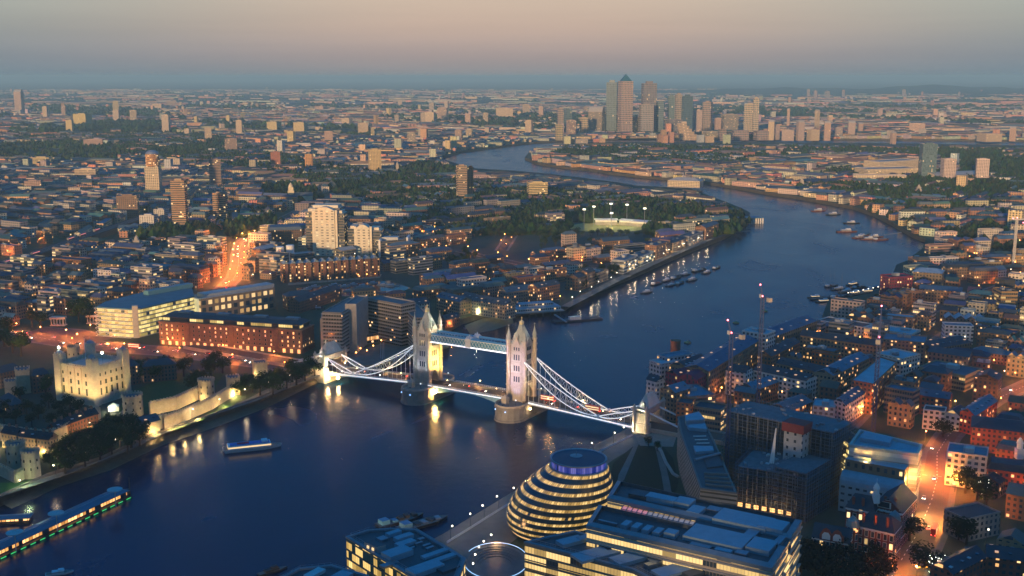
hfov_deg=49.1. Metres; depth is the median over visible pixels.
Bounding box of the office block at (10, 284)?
[0,279,18,290]
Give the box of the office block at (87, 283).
[77,279,117,289]
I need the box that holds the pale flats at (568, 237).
[561,231,576,246]
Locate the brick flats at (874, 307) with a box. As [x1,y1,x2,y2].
[865,303,887,315]
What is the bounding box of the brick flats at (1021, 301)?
[1019,297,1023,308]
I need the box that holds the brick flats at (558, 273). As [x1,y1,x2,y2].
[537,266,566,281]
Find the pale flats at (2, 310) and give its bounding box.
[0,307,5,318]
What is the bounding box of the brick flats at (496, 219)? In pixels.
[484,216,510,222]
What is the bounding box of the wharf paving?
[0,372,319,497]
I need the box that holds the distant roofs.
[0,89,1023,233]
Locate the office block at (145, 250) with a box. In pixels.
[136,247,150,254]
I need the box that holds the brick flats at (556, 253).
[539,246,565,260]
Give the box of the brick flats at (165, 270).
[150,263,172,277]
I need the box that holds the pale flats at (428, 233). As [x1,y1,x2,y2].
[420,231,434,234]
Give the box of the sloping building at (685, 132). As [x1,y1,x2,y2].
[676,121,696,139]
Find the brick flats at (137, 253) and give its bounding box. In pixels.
[129,251,142,260]
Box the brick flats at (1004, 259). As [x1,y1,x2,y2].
[980,254,1009,264]
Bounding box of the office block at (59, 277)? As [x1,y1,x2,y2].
[53,271,66,283]
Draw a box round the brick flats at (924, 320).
[917,311,931,331]
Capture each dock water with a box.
[284,306,324,310]
[297,281,408,295]
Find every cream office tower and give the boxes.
[305,203,347,255]
[348,223,383,255]
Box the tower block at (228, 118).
[226,115,230,121]
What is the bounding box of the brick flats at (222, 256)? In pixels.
[214,251,226,266]
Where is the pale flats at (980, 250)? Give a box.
[975,245,989,256]
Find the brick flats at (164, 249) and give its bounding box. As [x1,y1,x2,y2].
[160,248,171,251]
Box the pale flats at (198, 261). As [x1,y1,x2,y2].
[192,259,203,263]
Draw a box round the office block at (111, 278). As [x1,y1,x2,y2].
[91,275,121,285]
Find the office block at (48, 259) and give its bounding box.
[45,257,51,262]
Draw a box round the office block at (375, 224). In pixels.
[361,222,382,227]
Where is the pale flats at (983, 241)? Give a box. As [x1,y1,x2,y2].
[973,237,991,250]
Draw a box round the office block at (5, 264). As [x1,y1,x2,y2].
[0,261,21,270]
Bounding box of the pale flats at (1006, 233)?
[999,231,1013,235]
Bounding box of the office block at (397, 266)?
[390,258,407,273]
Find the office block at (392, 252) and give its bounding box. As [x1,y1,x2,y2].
[385,246,405,259]
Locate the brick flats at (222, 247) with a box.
[215,244,225,251]
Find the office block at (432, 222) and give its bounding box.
[422,219,440,225]
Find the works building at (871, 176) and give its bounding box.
[853,173,906,178]
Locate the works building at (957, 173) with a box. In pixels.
[928,170,991,176]
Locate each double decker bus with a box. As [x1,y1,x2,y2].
[128,343,140,348]
[541,394,554,401]
[585,404,600,412]
[931,522,938,536]
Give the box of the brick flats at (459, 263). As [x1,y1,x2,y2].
[449,259,469,268]
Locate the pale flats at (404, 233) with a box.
[393,230,413,240]
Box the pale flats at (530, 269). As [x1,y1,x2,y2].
[524,265,543,273]
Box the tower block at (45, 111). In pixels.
[42,106,48,116]
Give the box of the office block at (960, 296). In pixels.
[948,292,968,307]
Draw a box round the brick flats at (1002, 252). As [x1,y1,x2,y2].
[987,251,1012,254]
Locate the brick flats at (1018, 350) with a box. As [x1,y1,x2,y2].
[1015,347,1023,353]
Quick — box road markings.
[892,386,1023,575]
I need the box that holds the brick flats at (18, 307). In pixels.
[0,298,27,318]
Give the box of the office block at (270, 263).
[259,257,283,274]
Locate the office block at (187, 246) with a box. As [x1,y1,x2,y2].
[174,242,201,250]
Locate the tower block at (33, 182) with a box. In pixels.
[24,179,40,189]
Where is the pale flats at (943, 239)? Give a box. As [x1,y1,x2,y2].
[939,236,954,242]
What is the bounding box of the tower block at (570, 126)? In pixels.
[566,120,575,133]
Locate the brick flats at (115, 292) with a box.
[106,286,135,300]
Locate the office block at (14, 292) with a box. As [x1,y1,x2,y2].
[10,290,23,294]
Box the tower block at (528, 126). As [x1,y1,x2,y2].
[525,120,532,132]
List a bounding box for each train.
[3,250,39,261]
[67,228,99,239]
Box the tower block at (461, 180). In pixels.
[456,164,466,197]
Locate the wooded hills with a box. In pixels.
[455,84,1023,96]
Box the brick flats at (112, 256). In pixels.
[87,251,119,259]
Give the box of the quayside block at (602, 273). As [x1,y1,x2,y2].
[594,268,607,283]
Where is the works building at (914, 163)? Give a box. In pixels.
[864,158,918,167]
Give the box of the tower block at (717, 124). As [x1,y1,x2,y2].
[714,118,720,129]
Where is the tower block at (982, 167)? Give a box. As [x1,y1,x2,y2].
[974,158,989,177]
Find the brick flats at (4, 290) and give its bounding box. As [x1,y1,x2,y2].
[0,288,14,292]
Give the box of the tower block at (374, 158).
[368,148,380,170]
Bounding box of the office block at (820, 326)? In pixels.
[816,319,825,331]
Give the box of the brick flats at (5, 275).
[0,271,13,279]
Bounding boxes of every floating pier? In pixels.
[0,487,131,559]
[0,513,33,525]
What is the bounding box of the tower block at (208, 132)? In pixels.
[204,127,211,138]
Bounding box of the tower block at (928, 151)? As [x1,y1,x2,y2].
[918,142,937,176]
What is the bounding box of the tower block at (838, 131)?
[834,127,842,135]
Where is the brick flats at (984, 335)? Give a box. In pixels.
[976,328,1011,346]
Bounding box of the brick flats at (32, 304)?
[24,298,54,314]
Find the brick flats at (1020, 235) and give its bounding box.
[1016,231,1023,241]
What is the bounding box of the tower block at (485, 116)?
[483,112,487,121]
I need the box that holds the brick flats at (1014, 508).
[1004,482,1023,521]
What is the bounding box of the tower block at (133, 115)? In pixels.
[129,110,136,120]
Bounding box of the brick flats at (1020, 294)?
[1018,291,1023,307]
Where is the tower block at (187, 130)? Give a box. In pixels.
[184,128,190,133]
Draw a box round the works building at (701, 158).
[688,157,735,159]
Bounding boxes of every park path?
[618,445,637,480]
[655,446,670,491]
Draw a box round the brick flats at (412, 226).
[399,222,421,231]
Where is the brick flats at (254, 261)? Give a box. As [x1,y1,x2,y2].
[248,257,259,272]
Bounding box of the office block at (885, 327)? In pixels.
[871,321,889,339]
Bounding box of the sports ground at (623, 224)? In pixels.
[571,203,650,231]
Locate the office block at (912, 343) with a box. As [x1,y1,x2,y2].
[883,332,926,364]
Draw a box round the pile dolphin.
[126,477,130,494]
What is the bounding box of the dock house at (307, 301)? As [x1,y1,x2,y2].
[289,284,341,313]
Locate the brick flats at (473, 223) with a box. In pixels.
[462,221,482,224]
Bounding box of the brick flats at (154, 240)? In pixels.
[146,236,165,245]
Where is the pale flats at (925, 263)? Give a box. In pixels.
[910,262,936,265]
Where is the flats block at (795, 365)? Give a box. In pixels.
[776,357,841,381]
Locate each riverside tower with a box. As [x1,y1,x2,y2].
[768,120,774,139]
[781,130,793,140]
[787,108,789,125]
[796,120,804,140]
[806,129,819,140]
[814,109,819,127]
[823,121,830,140]
[847,120,855,134]
[857,122,862,130]
[890,131,896,143]
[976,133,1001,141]
[1009,126,1016,140]
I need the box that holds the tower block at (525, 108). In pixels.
[523,104,528,112]
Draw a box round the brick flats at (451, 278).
[443,272,475,283]
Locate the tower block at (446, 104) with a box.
[444,101,448,108]
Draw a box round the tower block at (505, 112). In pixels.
[496,108,512,116]
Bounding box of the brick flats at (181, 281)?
[168,279,184,283]
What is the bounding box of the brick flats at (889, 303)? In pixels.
[866,296,894,309]
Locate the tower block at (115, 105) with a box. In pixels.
[112,101,118,109]
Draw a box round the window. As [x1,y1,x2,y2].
[162,328,299,353]
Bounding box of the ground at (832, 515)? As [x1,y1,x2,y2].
[508,142,1023,575]
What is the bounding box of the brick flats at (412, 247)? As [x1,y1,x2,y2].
[386,241,419,256]
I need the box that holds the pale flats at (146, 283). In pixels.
[139,277,155,292]
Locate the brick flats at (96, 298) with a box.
[90,292,107,313]
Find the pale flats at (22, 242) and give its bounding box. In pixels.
[17,238,26,248]
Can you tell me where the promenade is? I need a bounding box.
[434,428,641,575]
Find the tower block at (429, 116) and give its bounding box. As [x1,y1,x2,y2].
[425,112,434,121]
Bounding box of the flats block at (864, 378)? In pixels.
[851,356,896,414]
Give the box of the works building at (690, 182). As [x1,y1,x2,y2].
[668,177,703,187]
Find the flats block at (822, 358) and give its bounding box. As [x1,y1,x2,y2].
[811,350,840,365]
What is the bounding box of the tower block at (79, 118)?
[73,113,91,126]
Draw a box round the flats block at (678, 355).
[657,350,692,360]
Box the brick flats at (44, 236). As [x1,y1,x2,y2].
[36,229,52,243]
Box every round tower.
[5,438,25,469]
[20,446,40,478]
[66,344,79,359]
[121,390,143,416]
[197,376,214,400]
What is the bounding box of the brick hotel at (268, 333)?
[158,310,314,353]
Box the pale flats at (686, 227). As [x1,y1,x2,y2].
[673,223,695,232]
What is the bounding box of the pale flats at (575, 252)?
[566,245,585,261]
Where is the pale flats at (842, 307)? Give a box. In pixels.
[830,297,864,318]
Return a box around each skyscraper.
[555,124,562,139]
[557,107,563,123]
[564,109,571,131]
[579,117,587,132]
[588,106,605,131]
[606,80,617,131]
[617,74,632,131]
[617,116,636,132]
[638,103,653,132]
[641,81,656,131]
[656,101,663,131]
[664,119,682,131]
[667,95,674,118]
[674,93,682,118]
[681,95,692,128]
[702,101,712,130]
[702,131,717,139]
[718,129,726,140]
[721,113,738,129]
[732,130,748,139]
[744,103,752,131]
[752,97,759,131]
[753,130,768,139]
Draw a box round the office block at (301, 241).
[298,236,305,247]
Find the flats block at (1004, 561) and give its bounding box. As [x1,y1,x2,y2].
[985,544,1023,575]
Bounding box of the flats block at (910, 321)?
[885,312,914,328]
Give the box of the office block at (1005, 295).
[992,287,1017,310]
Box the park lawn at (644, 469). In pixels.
[610,445,677,492]
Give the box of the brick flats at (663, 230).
[655,228,674,237]
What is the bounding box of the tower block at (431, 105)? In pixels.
[429,102,434,110]
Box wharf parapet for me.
[0,373,313,495]
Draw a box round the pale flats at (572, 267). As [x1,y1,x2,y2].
[564,260,582,274]
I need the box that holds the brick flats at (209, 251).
[196,248,221,254]
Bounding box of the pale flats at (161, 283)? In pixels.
[156,280,179,287]
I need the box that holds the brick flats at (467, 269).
[451,266,476,273]
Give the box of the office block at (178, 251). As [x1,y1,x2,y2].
[164,249,199,252]
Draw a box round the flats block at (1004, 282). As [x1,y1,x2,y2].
[995,277,1014,289]
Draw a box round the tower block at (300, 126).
[293,122,307,131]
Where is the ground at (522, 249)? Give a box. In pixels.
[0,81,1023,505]
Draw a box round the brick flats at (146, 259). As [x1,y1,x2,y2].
[139,258,150,261]
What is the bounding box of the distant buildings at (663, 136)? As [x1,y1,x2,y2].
[0,87,1023,237]
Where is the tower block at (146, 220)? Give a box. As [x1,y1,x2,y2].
[139,213,157,228]
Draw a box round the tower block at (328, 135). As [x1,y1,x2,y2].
[324,131,332,140]
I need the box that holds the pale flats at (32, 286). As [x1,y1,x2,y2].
[24,280,39,297]
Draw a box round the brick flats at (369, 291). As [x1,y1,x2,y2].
[351,286,376,296]
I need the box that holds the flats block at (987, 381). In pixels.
[972,368,1002,402]
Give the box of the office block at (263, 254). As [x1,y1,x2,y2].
[256,251,288,261]
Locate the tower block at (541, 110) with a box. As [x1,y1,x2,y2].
[539,106,543,115]
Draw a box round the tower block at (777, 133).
[774,125,779,139]
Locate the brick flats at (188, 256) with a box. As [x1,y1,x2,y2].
[180,251,205,263]
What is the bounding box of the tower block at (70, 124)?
[65,120,73,130]
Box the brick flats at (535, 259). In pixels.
[529,253,549,265]
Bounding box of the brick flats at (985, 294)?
[968,289,991,299]
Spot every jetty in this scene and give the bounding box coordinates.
[809,292,853,299]
[847,288,878,295]
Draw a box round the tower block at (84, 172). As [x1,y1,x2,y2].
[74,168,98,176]
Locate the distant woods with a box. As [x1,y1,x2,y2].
[0,88,1023,249]
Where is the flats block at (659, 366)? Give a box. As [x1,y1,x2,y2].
[649,358,677,382]
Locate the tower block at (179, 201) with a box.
[170,178,188,225]
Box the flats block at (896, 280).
[879,272,912,293]
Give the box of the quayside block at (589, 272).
[575,267,594,287]
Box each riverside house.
[412,298,429,311]
[436,292,471,315]
[441,312,459,327]
[461,292,477,298]
[471,294,515,319]
[498,283,560,303]
[528,279,559,301]
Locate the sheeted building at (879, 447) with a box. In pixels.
[849,429,922,508]
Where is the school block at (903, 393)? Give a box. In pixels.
[883,383,919,415]
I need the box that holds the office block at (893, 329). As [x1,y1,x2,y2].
[863,324,920,338]
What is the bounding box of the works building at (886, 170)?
[854,166,917,173]
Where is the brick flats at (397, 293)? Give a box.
[387,290,405,298]
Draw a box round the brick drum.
[670,339,680,351]
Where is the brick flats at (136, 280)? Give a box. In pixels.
[128,278,139,292]
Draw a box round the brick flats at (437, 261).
[423,254,441,268]
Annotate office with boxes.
[94,282,194,337]
[194,282,274,313]
[246,244,275,260]
[268,224,301,243]
[281,563,368,575]
[290,251,314,260]
[334,246,356,257]
[345,526,466,575]
[373,235,409,256]
[524,529,709,575]
[585,480,802,575]
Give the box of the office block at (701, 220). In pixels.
[683,218,711,224]
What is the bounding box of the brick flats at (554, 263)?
[538,259,569,267]
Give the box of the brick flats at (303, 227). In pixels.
[300,225,305,235]
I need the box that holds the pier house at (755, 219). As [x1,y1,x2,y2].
[745,216,763,223]
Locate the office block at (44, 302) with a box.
[37,294,53,318]
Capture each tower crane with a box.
[724,319,744,470]
[756,284,771,402]
[871,305,881,431]
[1012,217,1023,263]
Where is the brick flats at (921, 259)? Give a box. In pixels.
[913,256,929,262]
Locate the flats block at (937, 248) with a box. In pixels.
[925,243,953,254]
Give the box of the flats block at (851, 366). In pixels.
[814,351,869,394]
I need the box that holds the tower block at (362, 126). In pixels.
[358,122,367,132]
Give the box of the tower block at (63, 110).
[61,106,66,114]
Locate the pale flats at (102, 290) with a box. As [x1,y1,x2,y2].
[89,286,106,294]
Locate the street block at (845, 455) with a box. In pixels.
[842,431,854,469]
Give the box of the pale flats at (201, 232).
[195,229,208,235]
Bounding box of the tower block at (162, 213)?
[153,208,168,221]
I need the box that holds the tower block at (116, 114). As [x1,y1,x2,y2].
[112,110,119,120]
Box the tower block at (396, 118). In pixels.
[394,115,399,121]
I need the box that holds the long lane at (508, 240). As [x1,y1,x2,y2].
[497,235,515,250]
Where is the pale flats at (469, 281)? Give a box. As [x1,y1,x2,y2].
[457,275,486,286]
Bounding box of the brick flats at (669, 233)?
[655,230,684,237]
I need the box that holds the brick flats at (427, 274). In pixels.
[419,271,443,284]
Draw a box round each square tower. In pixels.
[4,377,17,397]
[14,365,30,393]
[225,373,239,394]
[252,358,267,377]
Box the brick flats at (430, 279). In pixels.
[421,275,444,284]
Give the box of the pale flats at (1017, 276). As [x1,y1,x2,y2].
[1008,271,1023,281]
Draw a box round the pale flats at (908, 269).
[903,264,927,275]
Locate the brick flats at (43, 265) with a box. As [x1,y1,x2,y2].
[31,261,47,275]
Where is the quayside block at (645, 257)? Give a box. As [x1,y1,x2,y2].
[633,250,653,266]
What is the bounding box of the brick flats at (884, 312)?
[874,309,891,316]
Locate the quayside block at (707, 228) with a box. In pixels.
[695,221,718,239]
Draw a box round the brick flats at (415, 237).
[414,234,430,241]
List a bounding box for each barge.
[374,511,423,527]
[395,515,447,528]
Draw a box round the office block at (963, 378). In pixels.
[919,360,982,391]
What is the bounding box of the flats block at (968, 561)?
[929,545,986,575]
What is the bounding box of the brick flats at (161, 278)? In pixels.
[148,276,169,279]
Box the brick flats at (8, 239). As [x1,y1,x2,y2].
[0,235,17,243]
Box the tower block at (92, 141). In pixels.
[83,138,102,145]
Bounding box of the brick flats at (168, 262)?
[163,260,173,263]
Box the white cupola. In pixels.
[1014,437,1023,458]
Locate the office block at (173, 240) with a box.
[168,236,187,247]
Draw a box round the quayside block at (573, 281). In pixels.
[565,271,585,290]
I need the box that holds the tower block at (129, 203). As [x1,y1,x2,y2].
[116,194,139,218]
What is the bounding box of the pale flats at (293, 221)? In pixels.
[284,218,305,223]
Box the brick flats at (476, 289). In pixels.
[445,285,482,295]
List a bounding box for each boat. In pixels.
[45,568,73,575]
[257,564,287,575]
[640,289,652,293]
[650,281,661,285]
[670,275,680,279]
[680,272,690,275]
[685,277,696,281]
[691,248,706,271]
[807,294,823,297]
[810,208,825,211]
[815,298,828,302]
[824,273,837,287]
[829,279,844,298]
[831,276,844,290]
[836,228,856,231]
[838,288,853,292]
[843,220,859,223]
[846,276,858,285]
[846,289,862,293]
[851,224,865,238]
[851,285,866,288]
[860,231,872,239]
[866,233,882,237]
[868,285,879,289]
[872,222,888,240]
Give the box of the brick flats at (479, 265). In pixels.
[468,258,489,273]
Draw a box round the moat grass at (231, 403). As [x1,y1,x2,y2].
[166,398,239,430]
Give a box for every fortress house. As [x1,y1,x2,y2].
[0,363,18,388]
[0,393,24,414]
[0,423,21,447]
[17,426,39,447]
[30,367,49,393]
[36,428,57,453]
[46,416,70,435]
[66,410,85,431]
[81,406,98,429]
[129,356,140,384]
[131,413,160,434]
[141,355,176,382]
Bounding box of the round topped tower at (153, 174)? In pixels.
[144,150,162,191]
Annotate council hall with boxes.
[506,448,612,540]
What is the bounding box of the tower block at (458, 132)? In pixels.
[455,129,461,137]
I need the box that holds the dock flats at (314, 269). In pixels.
[280,254,379,282]
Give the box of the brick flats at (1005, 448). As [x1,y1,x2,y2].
[995,439,1023,459]
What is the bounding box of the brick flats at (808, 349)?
[802,344,839,362]
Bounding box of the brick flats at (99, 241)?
[80,237,106,245]
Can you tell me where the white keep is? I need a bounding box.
[53,339,130,406]
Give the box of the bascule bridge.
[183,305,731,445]
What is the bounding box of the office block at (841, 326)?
[828,318,853,335]
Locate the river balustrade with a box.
[447,434,632,542]
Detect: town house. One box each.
[646,373,664,399]
[676,397,695,425]
[834,386,865,421]
[916,387,952,413]
[922,404,946,430]
[945,404,963,431]
[977,472,1006,498]
[986,456,1023,493]
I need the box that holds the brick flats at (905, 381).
[891,375,918,386]
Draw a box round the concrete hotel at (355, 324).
[320,295,424,353]
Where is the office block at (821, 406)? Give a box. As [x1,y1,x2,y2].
[812,398,835,417]
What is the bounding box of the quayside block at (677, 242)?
[668,236,685,252]
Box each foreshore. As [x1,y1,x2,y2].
[0,379,317,508]
[465,318,512,333]
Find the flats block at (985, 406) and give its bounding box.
[959,394,997,434]
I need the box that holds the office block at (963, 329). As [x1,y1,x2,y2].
[941,322,973,343]
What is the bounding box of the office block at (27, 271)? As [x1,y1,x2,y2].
[4,266,35,276]
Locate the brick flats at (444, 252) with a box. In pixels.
[426,247,451,259]
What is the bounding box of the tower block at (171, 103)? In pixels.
[166,101,175,105]
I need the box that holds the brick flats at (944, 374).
[921,365,952,391]
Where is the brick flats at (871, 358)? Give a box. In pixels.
[866,354,874,364]
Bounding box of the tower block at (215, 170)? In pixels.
[209,158,221,184]
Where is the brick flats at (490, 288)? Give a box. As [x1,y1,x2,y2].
[478,280,504,297]
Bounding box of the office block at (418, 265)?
[408,255,432,274]
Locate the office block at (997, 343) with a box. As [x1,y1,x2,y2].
[985,338,1007,349]
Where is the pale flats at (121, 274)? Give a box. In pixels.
[111,272,125,282]
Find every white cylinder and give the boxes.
[276,246,283,251]
[286,244,293,260]
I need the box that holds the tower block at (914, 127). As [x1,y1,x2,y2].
[909,123,924,131]
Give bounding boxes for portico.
[49,316,66,325]
[86,315,97,323]
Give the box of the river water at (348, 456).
[0,140,1023,575]
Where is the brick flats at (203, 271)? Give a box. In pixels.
[169,263,209,283]
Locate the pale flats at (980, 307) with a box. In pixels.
[968,300,987,316]
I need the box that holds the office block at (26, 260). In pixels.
[10,254,44,266]
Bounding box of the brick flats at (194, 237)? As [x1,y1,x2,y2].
[177,234,196,241]
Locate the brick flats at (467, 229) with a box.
[446,226,471,239]
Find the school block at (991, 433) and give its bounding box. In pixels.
[970,415,1023,453]
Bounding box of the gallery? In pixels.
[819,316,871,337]
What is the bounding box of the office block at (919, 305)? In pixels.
[913,299,936,326]
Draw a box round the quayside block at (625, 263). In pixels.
[612,254,637,273]
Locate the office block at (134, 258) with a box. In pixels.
[115,255,137,261]
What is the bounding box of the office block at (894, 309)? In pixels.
[888,307,900,312]
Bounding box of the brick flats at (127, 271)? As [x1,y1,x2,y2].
[108,267,130,280]
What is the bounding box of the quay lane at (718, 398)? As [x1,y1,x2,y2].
[716,392,721,402]
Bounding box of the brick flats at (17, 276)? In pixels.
[11,272,26,290]
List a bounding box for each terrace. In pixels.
[2,312,19,326]
[158,242,167,248]
[260,270,276,279]
[347,343,447,366]
[380,257,403,270]
[417,246,439,255]
[422,227,437,234]
[436,224,456,230]
[472,226,485,235]
[487,277,507,286]
[514,263,531,270]
[592,236,615,244]
[592,253,609,263]
[648,236,673,240]
[943,274,957,284]
[967,253,977,259]
[973,343,1010,365]
[1003,264,1023,274]
[1009,409,1023,420]
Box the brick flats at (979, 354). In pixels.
[950,347,991,365]
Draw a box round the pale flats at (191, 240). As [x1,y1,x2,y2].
[167,238,195,242]
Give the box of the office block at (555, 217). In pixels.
[544,213,564,221]
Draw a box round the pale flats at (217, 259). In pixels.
[208,257,220,274]
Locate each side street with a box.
[452,250,630,274]
[912,286,994,314]
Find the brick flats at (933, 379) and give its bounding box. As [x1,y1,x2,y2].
[923,375,941,383]
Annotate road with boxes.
[9,331,286,370]
[29,327,112,340]
[216,237,248,289]
[278,196,329,219]
[564,239,708,306]
[863,382,1023,575]
[920,471,944,480]
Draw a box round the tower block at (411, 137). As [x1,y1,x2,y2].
[407,133,415,141]
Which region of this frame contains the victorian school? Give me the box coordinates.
[811,483,917,566]
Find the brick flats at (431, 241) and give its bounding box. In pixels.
[416,234,444,248]
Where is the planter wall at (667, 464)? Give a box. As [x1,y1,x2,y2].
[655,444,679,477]
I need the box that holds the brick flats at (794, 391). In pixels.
[787,387,812,399]
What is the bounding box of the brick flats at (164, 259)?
[158,258,186,263]
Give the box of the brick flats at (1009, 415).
[996,411,1023,420]
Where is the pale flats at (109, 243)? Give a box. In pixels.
[105,239,119,247]
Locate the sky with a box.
[0,0,1023,80]
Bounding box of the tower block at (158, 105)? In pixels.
[152,104,163,107]
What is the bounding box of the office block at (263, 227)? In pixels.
[260,224,273,231]
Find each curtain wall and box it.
[0,406,100,453]
[0,463,24,482]
[148,386,198,413]
[155,413,166,434]
[162,384,234,429]
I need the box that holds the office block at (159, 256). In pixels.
[155,252,181,262]
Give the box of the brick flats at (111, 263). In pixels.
[97,260,129,267]
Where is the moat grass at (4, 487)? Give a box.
[0,479,32,493]
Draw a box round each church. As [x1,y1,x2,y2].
[133,235,161,250]
[288,182,312,200]
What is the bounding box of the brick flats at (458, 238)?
[444,232,466,245]
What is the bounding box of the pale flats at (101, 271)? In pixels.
[93,267,119,277]
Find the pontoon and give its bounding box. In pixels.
[551,309,602,323]
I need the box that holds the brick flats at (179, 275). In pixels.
[172,271,186,282]
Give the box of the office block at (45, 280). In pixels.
[29,276,52,284]
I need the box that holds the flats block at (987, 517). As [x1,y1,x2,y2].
[942,502,1000,542]
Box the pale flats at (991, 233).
[977,228,1002,242]
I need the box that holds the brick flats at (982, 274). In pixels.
[967,266,997,283]
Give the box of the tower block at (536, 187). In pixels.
[527,181,547,195]
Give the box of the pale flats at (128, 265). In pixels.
[123,262,145,268]
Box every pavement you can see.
[1,329,288,373]
[46,327,116,337]
[213,238,248,289]
[455,251,627,274]
[494,235,517,250]
[562,239,711,306]
[720,390,725,403]
[852,379,1023,575]
[854,332,940,428]
[908,285,994,313]
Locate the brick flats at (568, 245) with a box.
[563,243,581,252]
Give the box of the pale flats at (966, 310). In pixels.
[960,307,975,315]
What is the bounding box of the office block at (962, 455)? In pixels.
[944,442,988,488]
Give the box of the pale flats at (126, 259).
[118,257,133,261]
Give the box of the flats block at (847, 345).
[800,329,884,358]
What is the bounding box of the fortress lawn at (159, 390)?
[118,373,223,413]
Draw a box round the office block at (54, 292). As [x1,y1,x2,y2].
[38,288,60,299]
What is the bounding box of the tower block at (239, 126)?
[236,120,242,133]
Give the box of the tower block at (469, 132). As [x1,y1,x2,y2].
[466,129,472,137]
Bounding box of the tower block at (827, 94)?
[824,91,829,97]
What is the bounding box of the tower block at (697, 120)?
[693,109,702,131]
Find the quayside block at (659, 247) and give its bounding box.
[645,239,670,259]
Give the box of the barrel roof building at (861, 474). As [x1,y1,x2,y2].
[838,454,908,511]
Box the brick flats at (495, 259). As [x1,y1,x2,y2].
[482,253,503,264]
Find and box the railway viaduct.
[0,191,225,261]
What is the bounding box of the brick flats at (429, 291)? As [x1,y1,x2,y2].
[413,283,446,298]
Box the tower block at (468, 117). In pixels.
[465,114,471,122]
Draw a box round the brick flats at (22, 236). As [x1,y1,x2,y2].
[8,232,29,243]
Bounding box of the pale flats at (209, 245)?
[202,242,221,248]
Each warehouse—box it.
[0,242,22,255]
[0,291,10,297]
[19,278,32,291]
[19,292,36,298]
[28,266,40,275]
[46,272,68,279]
[47,263,54,274]
[48,270,70,273]
[52,256,92,271]
[54,296,72,314]
[61,263,92,278]
[65,241,97,246]
[67,251,78,256]
[67,279,78,283]
[79,255,111,268]
[86,247,92,254]
[112,242,148,250]
[121,280,137,293]
[168,268,185,278]
[204,255,216,260]
[204,261,217,277]
[241,263,253,280]
[249,242,258,247]
[252,248,265,256]
[282,289,308,309]
[434,272,451,275]
[446,281,456,284]
[487,262,505,275]
[489,271,502,277]
[503,270,525,285]
[512,273,544,283]
[577,243,594,246]
[660,381,690,421]
[665,367,690,385]
[669,353,702,370]
[678,369,705,387]
[685,334,758,395]
[725,363,752,395]
[740,375,778,403]
[753,363,816,401]
[765,315,816,344]
[771,394,812,413]
[786,351,802,360]
[819,379,841,399]
[825,322,828,332]
[846,311,874,322]
[851,306,872,314]
[878,292,902,311]
[887,397,914,428]
[890,290,911,309]
[899,287,910,291]
[908,255,918,264]
[912,267,944,287]
[914,279,931,289]
[919,284,962,304]
[919,381,945,390]
[926,335,971,358]
[927,346,972,365]
[939,305,959,321]
[943,312,983,328]
[944,299,967,312]
[945,276,960,286]
[950,250,966,260]
[952,236,973,250]
[968,295,982,301]
[969,257,994,261]
[973,260,1002,265]
[973,358,992,369]
[975,323,989,337]
[983,299,996,316]
[986,326,1019,337]
[988,310,998,318]
[993,235,1017,247]
[994,265,1007,276]
[996,528,1023,548]
[998,303,1016,310]
[998,308,1017,323]
[1003,313,1019,324]
[1005,350,1023,377]
[1007,335,1023,349]
[1007,395,1023,411]
[1008,343,1023,351]
[1012,248,1023,253]
[1015,281,1023,291]
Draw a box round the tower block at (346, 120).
[341,118,351,122]
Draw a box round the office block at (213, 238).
[197,235,226,251]
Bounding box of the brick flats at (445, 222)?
[439,217,467,225]
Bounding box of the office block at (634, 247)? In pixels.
[614,242,645,253]
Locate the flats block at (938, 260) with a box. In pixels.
[927,256,945,265]
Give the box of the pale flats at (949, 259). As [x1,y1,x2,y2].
[940,255,958,262]
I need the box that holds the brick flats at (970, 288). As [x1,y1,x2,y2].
[967,286,981,292]
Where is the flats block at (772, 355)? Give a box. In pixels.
[756,337,799,365]
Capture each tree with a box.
[0,316,15,330]
[0,328,14,346]
[0,329,6,340]
[0,399,10,408]
[0,408,9,424]
[2,332,18,352]
[8,408,21,423]
[10,331,31,356]
[11,386,26,399]
[19,398,34,413]
[24,309,38,326]
[24,412,36,426]
[29,403,46,418]
[34,311,48,328]
[38,373,53,394]
[40,392,56,408]
[40,451,56,469]
[42,412,57,422]
[48,440,70,469]
[51,399,70,409]
[51,435,74,461]
[52,454,74,473]
[55,406,75,417]
[59,447,79,468]
[61,394,75,410]
[61,430,82,447]
[66,297,82,313]
[68,302,87,321]
[71,435,93,462]
[72,398,84,411]
[74,295,89,305]
[74,446,93,466]
[75,427,90,442]
[79,301,94,309]
[79,435,100,459]
[82,309,96,317]
[86,421,100,445]
[88,441,109,459]
[91,427,111,454]
[97,415,117,426]
[99,421,118,451]
[103,437,119,454]
[104,411,122,427]
[109,425,127,447]
[115,411,138,425]
[116,422,147,447]
[121,433,136,453]
[124,413,142,430]
[134,425,147,445]
[135,359,144,376]
[140,420,150,432]
[148,365,162,375]
[176,355,193,376]
[183,371,198,386]
[190,369,210,377]
[200,356,217,375]
[206,349,222,369]
[214,356,230,373]
[230,379,249,395]
[240,373,252,389]
[245,374,257,392]
[249,378,270,395]
[255,370,274,388]
[262,376,285,394]
[268,366,285,385]
[268,372,282,388]
[280,371,296,387]
[283,358,297,368]
[284,363,299,379]
[289,366,305,384]
[297,362,313,380]
[303,355,313,372]
[310,359,323,375]
[611,263,618,274]
[643,435,652,446]
[653,441,660,450]
[799,548,820,575]
[800,537,823,556]
[810,542,845,562]
[832,538,855,567]
[846,549,870,564]
[857,559,885,575]
[860,539,887,565]
[871,549,898,575]
[904,516,927,540]
[908,539,951,569]
[931,418,955,437]
[943,516,978,539]
[950,466,977,493]
[951,515,978,545]
[962,474,992,500]
[972,478,1001,504]
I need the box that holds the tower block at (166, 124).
[161,114,170,131]

